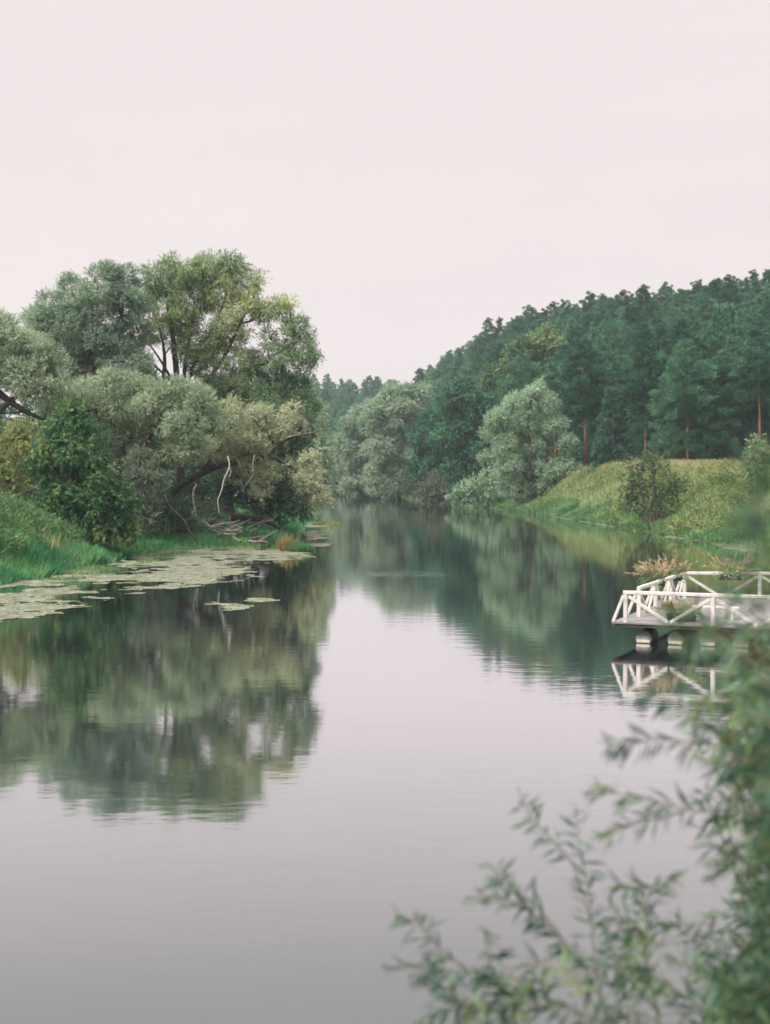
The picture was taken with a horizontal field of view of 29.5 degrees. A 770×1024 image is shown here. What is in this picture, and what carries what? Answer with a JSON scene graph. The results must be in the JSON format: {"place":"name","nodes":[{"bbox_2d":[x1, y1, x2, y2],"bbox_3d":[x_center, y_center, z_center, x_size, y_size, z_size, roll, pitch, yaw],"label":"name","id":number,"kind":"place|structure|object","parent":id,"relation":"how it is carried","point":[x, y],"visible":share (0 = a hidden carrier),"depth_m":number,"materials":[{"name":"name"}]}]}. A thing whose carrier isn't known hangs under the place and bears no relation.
{"place":"outdoors","nodes":[
{"label":"outdoors","id":0,"kind":"place"},
{"bbox_2d":[0,417,768,582],"bbox_3d":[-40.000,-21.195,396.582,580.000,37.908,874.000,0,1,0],"label":"ground","id":1,"kind":"structure","parent":0,"point":[650,531],"depth_m":126.29,"materials":[{"name":"green plant"}]},
{"bbox_2d":[0,415,45,495],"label":"yellow bush","id":2,"kind":"object","parent":1,"relation":"on","point":[11,476],"visible":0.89,"depth_m":100.83,"materials":[{"name":"green plant"}]},
{"bbox_2d":[0,306,77,431],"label":"silver willow","id":3,"kind":"object","parent":1,"relation":"on","point":[16,364],"visible":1,"depth_m":105.26,"materials":[{"name":"green plant"}]},
{"bbox_2d":[0,398,84,503],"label":"understory thicket","id":4,"kind":"object","parent":1,"relation":"on","point":[27,406],"visible":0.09,"depth_m":141.62,"materials":[{"name":"green plant"}]},
{"bbox_2d":[17,391,147,549],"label":"hop covered shrub","id":5,"kind":"object","parent":1,"relation":"on","point":[101,511],"visible":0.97,"depth_m":96.63,"materials":[{"name":"green plant"}]},
{"bbox_2d":[0,497,174,552],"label":"yellow herbs","id":6,"kind":"object","parent":1,"relation":"on","point":[56,541],"visible":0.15,"depth_m":89.59,"materials":[{"name":"plant"}]},
{"bbox_2d":[16,258,159,490],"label":"silver willow","id":7,"kind":"object","parent":1,"relation":"on","point":[82,335],"visible":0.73,"depth_m":121.20,"materials":[{"name":"green plant"}]},
{"bbox_2d":[0,488,206,558],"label":"bank weeds","id":8,"kind":"object","parent":1,"relation":"on","point":[36,513],"visible":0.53,"depth_m":90.87,"materials":[{"name":"green plant"}]},
{"bbox_2d":[55,399,175,509],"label":"understory thicket","id":9,"kind":"object","parent":1,"relation":"on","point":[118,476],"visible":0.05,"depth_m":141.73,"materials":[{"name":"green plant"}]},
{"bbox_2d":[33,363,235,494],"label":"leaning willow","id":10,"kind":"object","parent":1,"relation":"on","point":[173,415],"visible":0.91,"depth_m":111.39,"materials":[{"name":"green plant"}]},
{"bbox_2d":[121,453,172,536],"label":"grey bush","id":11,"kind":"object","parent":1,"relation":"on","point":[147,492],"visible":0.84,"depth_m":106.90,"materials":[{"name":"green plant"}]},
{"bbox_2d":[0,502,316,585],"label":"bank grass","id":12,"kind":"structure","parent":1,"relation":"on","point":[26,560],"depth_m":91.84,"materials":[{"name":"green plant"}]},
{"bbox_2d":[138,493,203,534],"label":"bramble thicket","id":13,"kind":"object","parent":1,"relation":"on","point":[181,511],"visible":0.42,"depth_m":109.85,"materials":[{"name":"green plant"}]},
{"bbox_2d":[151,459,251,512],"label":"understory thicket","id":14,"kind":"object","parent":1,"relation":"on","point":[218,503],"visible":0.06,"depth_m":141.58,"materials":[{"name":"green plant"}]},
{"bbox_2d":[176,494,230,526],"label":"dry bush","id":15,"kind":"object","parent":1,"relation":"on","point":[209,512],"visible":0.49,"depth_m":118.04,"materials":[{"name":"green plant"}]},
{"bbox_2d":[129,399,316,514],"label":"dim willow","id":16,"kind":"object","parent":1,"relation":"on","point":[299,444],"visible":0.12,"depth_m":137.42,"materials":[{"name":"green plant"}]},
{"bbox_2d":[137,248,324,512],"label":"tall willow","id":17,"kind":"object","parent":1,"relation":"on","point":[281,388],"visible":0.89,"depth_m":127.20,"materials":[{"name":"green plant"}]},
{"bbox_2d":[161,393,335,511],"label":"leaning willow","id":18,"kind":"object","parent":1,"relation":"on","point":[259,432],"visible":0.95,"depth_m":116.73,"materials":[{"name":"green plant"}]},
{"bbox_2d":[230,514,280,529],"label":"fallen log","id":19,"kind":"object","parent":1,"relation":"on","point":[240,517],"visible":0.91,"depth_m":118.87,"materials":[{"name":"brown wood"}]},
{"bbox_2d":[197,456,319,529],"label":"shade willow","id":20,"kind":"object","parent":1,"relation":"on","point":[276,502],"visible":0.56,"depth_m":127.83,"materials":[{"name":"green plant"}]},
{"bbox_2d":[269,375,340,518],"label":"distant left willow","id":21,"kind":"object","parent":1,"relation":"on","point":[324,437],"visible":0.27,"depth_m":167.20,"materials":[{"name":"green plant"}]},
{"bbox_2d":[327,394,349,420],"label":"scots pine","id":22,"kind":"object","parent":1,"relation":"on","point":[341,406],"visible":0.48,"depth_m":596.61,"materials":[{"name":"green plant"}]},
{"bbox_2d":[331,397,383,496],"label":"tree","id":23,"kind":"object","parent":1,"relation":"on","point":[350,438],"visible":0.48,"depth_m":360.05,"materials":[{"name":"green plant"}]},
{"bbox_2d":[355,378,434,499],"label":"tree","id":24,"kind":"object","parent":1,"relation":"on","point":[386,420],"visible":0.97,"depth_m":317.79,"materials":[{"name":"green plant"}]},
{"bbox_2d":[395,471,422,500],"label":"waterside bush","id":25,"kind":"object","parent":1,"relation":"on","point":[406,483],"visible":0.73,"depth_m":299.61,"materials":[{"name":"green plant"}]},
{"bbox_2d":[404,404,450,489],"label":"dark broadleaf","id":26,"kind":"object","parent":1,"relation":"on","point":[428,458],"visible":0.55,"depth_m":298.71,"materials":[{"name":"green plant"}]},
{"bbox_2d":[411,468,452,504],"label":"waterside bush","id":27,"kind":"object","parent":1,"relation":"on","point":[437,494],"visible":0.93,"depth_m":267.60,"materials":[{"name":"green plant"}]},
{"bbox_2d":[435,350,454,381],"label":"scots pine","id":28,"kind":"object","parent":1,"relation":"on","point":[445,364],"visible":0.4,"depth_m":494.84,"materials":[{"name":"green plant"}]},
{"bbox_2d":[445,350,471,391],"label":"scots pine","id":29,"kind":"object","parent":1,"relation":"on","point":[459,360],"visible":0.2,"depth_m":451.53,"materials":[{"name":"green plant"}]},
{"bbox_2d":[425,374,508,495],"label":"dark broadleaf","id":30,"kind":"object","parent":1,"relation":"on","point":[458,405],"visible":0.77,"depth_m":280.15,"materials":[{"name":"green plant"}]},
{"bbox_2d":[462,334,484,370],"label":"scots pine","id":31,"kind":"object","parent":1,"relation":"on","point":[469,350],"visible":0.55,"depth_m":428.77,"materials":[{"name":"green plant"}]},
{"bbox_2d":[464,347,486,383],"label":"scots pine","id":32,"kind":"object","parent":1,"relation":"on","point":[478,353],"visible":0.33,"depth_m":405.90,"materials":[{"name":"green plant"}]},
{"bbox_2d":[441,466,511,507],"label":"willow","id":33,"kind":"object","parent":1,"relation":"on","point":[471,494],"visible":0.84,"depth_m":239.67,"materials":[{"name":"green plant"}]},
{"bbox_2d":[473,317,494,353],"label":"scots pine","id":34,"kind":"object","parent":1,"relation":"on","point":[489,324],"visible":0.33,"depth_m":428.37,"materials":[{"name":"green plant"}]},
{"bbox_2d":[476,360,511,468],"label":"yellow broadleaf","id":35,"kind":"object","parent":1,"relation":"on","point":[489,373],"visible":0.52,"depth_m":299.09,"materials":[{"name":"green plant"}]},
{"bbox_2d":[487,317,504,351],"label":"scots pine","id":36,"kind":"object","parent":1,"relation":"on","point":[496,333],"visible":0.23,"depth_m":417.50,"materials":[{"name":"green plant"}]},
{"bbox_2d":[483,365,521,472],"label":"scots pine","id":37,"kind":"object","parent":1,"relation":"on","point":[499,389],"visible":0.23,"depth_m":296.69,"materials":[{"name":"green plant"}]},
{"bbox_2d":[502,323,524,350],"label":"scots pine","id":38,"kind":"object","parent":1,"relation":"on","point":[514,333],"visible":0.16,"depth_m":362.60,"materials":[{"name":"green plant"}]},
{"bbox_2d":[496,350,544,468],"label":"scots pine","id":39,"kind":"object","parent":1,"relation":"on","point":[520,371],"visible":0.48,"depth_m":290.22,"materials":[{"name":"green plant"}]},
{"bbox_2d":[500,334,541,458],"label":"pale broadleaf","id":40,"kind":"object","parent":1,"relation":"on","point":[511,351],"visible":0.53,"depth_m":299.06,"materials":[{"name":"green plant"}]},
{"bbox_2d":[519,304,537,336],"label":"scots pine","id":41,"kind":"object","parent":1,"relation":"on","point":[528,316],"visible":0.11,"depth_m":389.76,"materials":[{"name":"green plant"}]},
{"bbox_2d":[476,377,584,504],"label":"round willow","id":42,"kind":"object","parent":1,"relation":"on","point":[523,447],"visible":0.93,"depth_m":221.61,"materials":[{"name":"green plant"}]},
{"bbox_2d":[525,321,568,371],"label":"pale broadleaf","id":43,"kind":"object","parent":1,"relation":"on","point":[545,337],"visible":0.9,"depth_m":298.67,"materials":[{"name":"green plant"}]},
{"bbox_2d":[533,361,573,461],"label":"scots pine","id":44,"kind":"object","parent":1,"relation":"on","point":[552,374],"visible":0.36,"depth_m":241.46,"materials":[{"name":"green plant"}]},
{"bbox_2d":[552,309,568,348],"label":"scots pine","id":45,"kind":"object","parent":1,"relation":"on","point":[562,317],"visible":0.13,"depth_m":339.95,"materials":[{"name":"green plant"}]},
{"bbox_2d":[551,325,585,361],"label":"scots pine","id":46,"kind":"object","parent":1,"relation":"on","point":[565,350],"visible":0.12,"depth_m":281.60,"materials":[{"name":"green plant"}]},
{"bbox_2d":[380,432,769,1023],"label":"willow bush","id":47,"kind":"object","parent":1,"relation":"on","point":[737,996],"visible":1,"depth_m":5.01,"materials":[{"name":"green plant"}]},
{"bbox_2d":[570,290,598,323],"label":"scots pine","id":48,"kind":"object","parent":1,"relation":"on","point":[590,303],"visible":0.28,"depth_m":364.12,"materials":[{"name":"green plant"}]},
{"bbox_2d":[555,338,619,468],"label":"scots pine","id":49,"kind":"object","parent":1,"relation":"on","point":[586,395],"visible":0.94,"depth_m":224.26,"materials":[{"name":"green plant"}]},
{"bbox_2d":[569,382,611,465],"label":"scots pine","id":50,"kind":"object","parent":1,"relation":"on","point":[592,434],"visible":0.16,"depth_m":239.19,"materials":[{"name":"green plant"}]},
{"bbox_2d":[590,292,611,315],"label":"scots pine","id":51,"kind":"object","parent":1,"relation":"on","point":[600,302],"visible":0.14,"depth_m":359.28,"materials":[{"name":"green plant"}]},
{"bbox_2d":[449,494,769,551],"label":"bank grass","id":52,"kind":"structure","parent":1,"relation":"on","point":[562,506],"depth_m":157.62,"materials":[{"name":"green plant"}]},
{"bbox_2d":[595,318,623,367],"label":"scots pine","id":53,"kind":"object","parent":1,"relation":"on","point":[607,347],"visible":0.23,"depth_m":260.74,"materials":[{"name":"green plant"}]},
{"bbox_2d":[587,361,635,441],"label":"scots pine","id":54,"kind":"object","parent":1,"relation":"on","point":[616,367],"visible":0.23,"depth_m":232.64,"materials":[{"name":"green plant"}]},
{"bbox_2d":[586,386,641,474],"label":"young spruce","id":55,"kind":"object","parent":1,"relation":"on","point":[609,430],"visible":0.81,"depth_m":206.67,"materials":[{"name":"green plant"}]},
{"bbox_2d":[595,310,633,345],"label":"scots pine","id":56,"kind":"object","parent":1,"relation":"on","point":[606,318],"visible":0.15,"depth_m":275.55,"materials":[{"name":"green plant"}]},
{"bbox_2d":[614,289,632,313],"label":"scots pine","id":57,"kind":"object","parent":1,"relation":"on","point":[624,297],"visible":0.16,"depth_m":354.34,"materials":[{"name":"green plant"}]},
{"bbox_2d":[479,456,769,535],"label":"meadow grass","id":58,"kind":"structure","parent":1,"relation":"on","point":[602,496],"depth_m":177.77,"materials":[{"name":"green plant"}]},
{"bbox_2d":[605,356,647,455],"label":"scots pine","id":59,"kind":"object","parent":1,"relation":"on","point":[624,400],"visible":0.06,"depth_m":231.50,"materials":[{"name":"green plant"}]},
{"bbox_2d":[620,306,643,335],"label":"scots pine","id":60,"kind":"object","parent":1,"relation":"on","point":[631,312],"visible":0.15,"depth_m":294.55,"materials":[{"name":"green plant"}]},
{"bbox_2d":[619,339,665,453],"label":"scots pine","id":61,"kind":"object","parent":1,"relation":"on","point":[637,375],"visible":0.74,"depth_m":217.64,"materials":[{"name":"green plant"}]},
{"bbox_2d":[624,284,661,325],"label":"scots pine","id":62,"kind":"object","parent":1,"relation":"on","point":[645,295],"visible":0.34,"depth_m":318.10,"materials":[{"name":"green plant"}]},
{"bbox_2d":[615,321,671,357],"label":"scots pine","id":63,"kind":"object","parent":1,"relation":"on","point":[640,332],"visible":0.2,"depth_m":258.19,"materials":[{"name":"green plant"}]},
{"bbox_2d":[627,353,666,459],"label":"scots pine","id":64,"kind":"object","parent":1,"relation":"on","point":[638,444],"visible":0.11,"depth_m":221.56,"materials":[{"name":"green plant"}]},
{"bbox_2d":[614,447,692,523],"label":"waterside shrub","id":65,"kind":"object","parent":1,"relation":"on","point":[668,488],"visible":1,"depth_m":143.03,"materials":[{"name":"green plant"}]},
{"bbox_2d":[540,458,767,477],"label":"dry grass","id":66,"kind":"structure","parent":1,"relation":"on","point":[680,462],"depth_m":173.59,"materials":[{"name":"green plant"}]},
{"bbox_2d":[644,325,672,365],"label":"scots pine","id":67,"kind":"object","parent":1,"relation":"on","point":[659,337],"visible":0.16,"depth_m":253.52,"materials":[{"name":"green plant"}]},
{"bbox_2d":[645,281,675,312],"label":"scots pine","id":68,"kind":"object","parent":1,"relation":"on","point":[664,289],"visible":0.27,"depth_m":345.50,"materials":[{"name":"green plant"}]},
{"bbox_2d":[634,356,691,459],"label":"scots pine","id":69,"kind":"object","parent":1,"relation":"on","point":[655,373],"visible":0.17,"depth_m":215.69,"materials":[{"name":"green plant"}]},
{"bbox_2d":[661,306,683,334],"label":"scots pine","id":70,"kind":"object","parent":1,"relation":"on","point":[674,313],"visible":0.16,"depth_m":290.71,"materials":[{"name":"green plant"}]},
{"bbox_2d":[645,354,702,460],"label":"scots pine","id":71,"kind":"object","parent":1,"relation":"on","point":[671,432],"visible":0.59,"depth_m":208.09,"materials":[{"name":"green plant"}]},
{"bbox_2d":[659,288,692,327],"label":"scots pine","id":72,"kind":"object","parent":1,"relation":"on","point":[680,303],"visible":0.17,"depth_m":319.61,"materials":[{"name":"green plant"}]},
{"bbox_2d":[659,317,696,352],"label":"scots pine","id":73,"kind":"object","parent":1,"relation":"on","point":[675,335],"visible":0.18,"depth_m":259.19,"materials":[{"name":"green plant"}]},
{"bbox_2d":[657,338,723,459],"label":"scots pine","id":74,"kind":"object","parent":1,"relation":"on","point":[677,386],"visible":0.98,"depth_m":204.30,"materials":[{"name":"green plant"}]},
{"bbox_2d":[669,337,725,460],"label":"scots pine","id":75,"kind":"object","parent":1,"relation":"on","point":[705,353],"visible":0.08,"depth_m":211.10,"materials":[{"name":"green plant"}]},
{"bbox_2d":[685,290,713,325],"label":"scots pine","id":76,"kind":"object","parent":1,"relation":"on","point":[705,296],"visible":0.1,"depth_m":281.07,"materials":[{"name":"green plant"}]},
{"bbox_2d":[681,379,726,459],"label":"tree","id":77,"kind":"object","parent":1,"relation":"on","point":[693,441],"visible":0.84,"depth_m":204.93,"materials":[{"name":"green plant"}]},
{"bbox_2d":[694,321,729,457],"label":"scots pine","id":78,"kind":"object","parent":1,"relation":"on","point":[716,344],"visible":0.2,"depth_m":220.22,"materials":[{"name":"green plant"}]},
{"bbox_2d":[704,279,723,305],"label":"scots pine","id":79,"kind":"object","parent":1,"relation":"on","point":[715,290],"visible":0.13,"depth_m":307.25,"materials":[{"name":"green plant"}]},
{"bbox_2d":[697,355,754,459],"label":"scots pine","id":80,"kind":"object","parent":1,"relation":"on","point":[724,435],"visible":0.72,"depth_m":205.38,"materials":[{"name":"green plant"}]},
{"bbox_2d":[696,336,755,458],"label":"scots pine","id":81,"kind":"object","parent":1,"relation":"on","point":[736,359],"visible":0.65,"depth_m":205.65,"materials":[{"name":"green plant"}]},
{"bbox_2d":[721,281,749,310],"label":"scots pine","id":82,"kind":"object","parent":1,"relation":"on","point":[734,290],"visible":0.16,"depth_m":320.01,"materials":[{"name":"green plant"}]},
{"bbox_2d":[730,308,755,341],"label":"scots pine","id":83,"kind":"object","parent":1,"relation":"on","point":[740,320],"visible":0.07,"depth_m":249.20,"materials":[{"name":"green plant"}]},
{"bbox_2d":[717,343,769,456],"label":"scots pine","id":84,"kind":"object","parent":1,"relation":"on","point":[741,444],"visible":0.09,"depth_m":208.76,"materials":[{"name":"green plant"}]},
{"bbox_2d":[736,277,752,313],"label":"scots pine","id":85,"kind":"object","parent":1,"relation":"on","point":[745,289],"visible":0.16,"depth_m":330.71,"materials":[{"name":"green plant"}]},
{"bbox_2d":[726,351,769,458],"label":"scots pine","id":86,"kind":"object","parent":1,"relation":"on","point":[752,423],"visible":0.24,"depth_m":206.81,"materials":[{"name":"green plant"}]},
{"bbox_2d":[732,335,769,440],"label":"scots pine","id":87,"kind":"object","parent":1,"relation":"on","point":[759,361],"visible":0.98,"depth_m":203.78,"materials":[{"name":"green plant"}]},
{"bbox_2d":[735,428,769,486],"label":"bush","id":88,"kind":"object","parent":1,"relation":"on","point":[761,459],"visible":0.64,"depth_m":128.00,"materials":[{"name":"green plant"}]},
{"bbox_2d":[740,277,768,318],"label":"scots pine","id":89,"kind":"object","parent":1,"relation":"on","point":[756,286],"visible":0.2,"depth_m":285.71,"materials":[{"name":"green plant"}]},
{"bbox_2d":[745,313,769,345],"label":"scots pine","id":90,"kind":"object","parent":1,"relation":"on","point":[763,326],"visible":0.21,"depth_m":241.55,"materials":[{"name":"green plant"}]},
{"bbox_2d":[749,291,769,319],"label":"scots pine","id":91,"kind":"object","parent":1,"relation":"on","point":[760,299],"visible":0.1,"depth_m":278.21,"materials":[{"name":"green plant"}]},
{"bbox_2d":[749,296,769,338],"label":"scots pine","id":92,"kind":"object","parent":1,"relation":"on","point":[767,306],"visible":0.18,"depth_m":257.93,"materials":[{"name":"green plant"}]},
{"bbox_2d":[0,493,769,1023],"bbox_3d":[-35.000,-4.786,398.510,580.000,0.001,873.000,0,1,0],"label":"river water","id":93,"kind":"structure","parent":0,"point":[294,789],"depth_m":27.26,"materials":[{"name":"grey liquid"}]},
{"bbox_2d":[0,610,49,617],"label":"duckweed patch","id":94,"kind":"object","parent":93,"relation":"on","point":[27,614],"visible":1,"depth_m":58.12,"materials":[{"name":"green plant"}]},
{"bbox_2d":[0,547,314,620],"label":"duckweed mat","id":95,"kind":"object","parent":93,"relation":"on","point":[152,577],"visible":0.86,"depth_m":79.60,"materials":[{"name":"green plant"}]},
{"bbox_2d":[41,544,277,580],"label":"shallow water grass","id":96,"kind":"structure","parent":93,"relation":"in","point":[166,553],"depth_m":90.98,"materials":[{"name":"green plant"}]},
{"bbox_2d":[205,603,253,610],"bbox_3d":[-6.496,3.970,61.989,1.839,0.007,4.439,-1,2,-21],"label":"duckweed patch","id":97,"kind":"object","parent":93,"relation":"on","point":[233,605],"visible":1,"depth_m":61.64,"materials":[{"name":"green plant"}]},
{"bbox_2d":[276,532,312,551],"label":"reed tuft","id":98,"kind":"object","parent":93,"relation":"in","point":[291,545],"visible":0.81,"depth_m":105.63,"materials":[{"name":"green plant"}]},
{"bbox_2d":[611,572,769,648],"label":"floating pontoon","id":99,"kind":"object","parent":93,"relation":"on","point":[648,619],"visible":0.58,"depth_m":48.60,"materials":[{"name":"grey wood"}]},
{"bbox_2d":[625,559,673,589],"bbox_3d":[9.766,2.256,53.618,1.599,1.231,1.586,-1,2,-37],"label":"flower planter","id":100,"kind":"object","parent":99,"relation":"attached to","point":[645,569],"visible":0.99,"depth_m":53.51,"materials":[{"name":"plastic"}]},
{"bbox_2d":[652,599,684,618],"bbox_3d":[9.597,3.282,48.957,1.391,0.830,0.841,0,1,0],"label":"flower planter","id":101,"kind":"object","parent":99,"relation":"on","point":[670,604],"visible":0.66,"depth_m":48.84,"materials":[{"name":"plastic"}]},
{"bbox_2d":[650,552,697,584],"bbox_3d":[11.049,2.178,56.177,1.701,1.236,1.406,-1,2,-28],"label":"flower planter","id":102,"kind":"object","parent":99,"relation":"attached to","point":[678,568],"visible":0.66,"depth_m":56.06,"materials":[{"name":"plastic"}]},
{"bbox_2d":[672,598,706,621],"bbox_3d":[10.137,3.320,48.582,1.231,0.941,0.975,0,1,0],"label":"flower planter","id":103,"kind":"object","parent":99,"relation":"on","point":[691,604],"visible":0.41,"depth_m":48.48,"materials":[{"name":"plastic"}]},
{"bbox_2d":[702,553,751,583],"bbox_3d":[13.634,2.201,57.550,2.147,1.277,1.442,0,2,-9],"label":"flower planter","id":104,"kind":"object","parent":99,"relation":"attached to","point":[730,568],"visible":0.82,"depth_m":57.41,"materials":[{"name":"plastic"}]},
{"bbox_2d":[0,0,769,416],"label":"sky","id":105,"kind":"structure","parent":0,"point":[417,173],"materials":[{"name":"white"}]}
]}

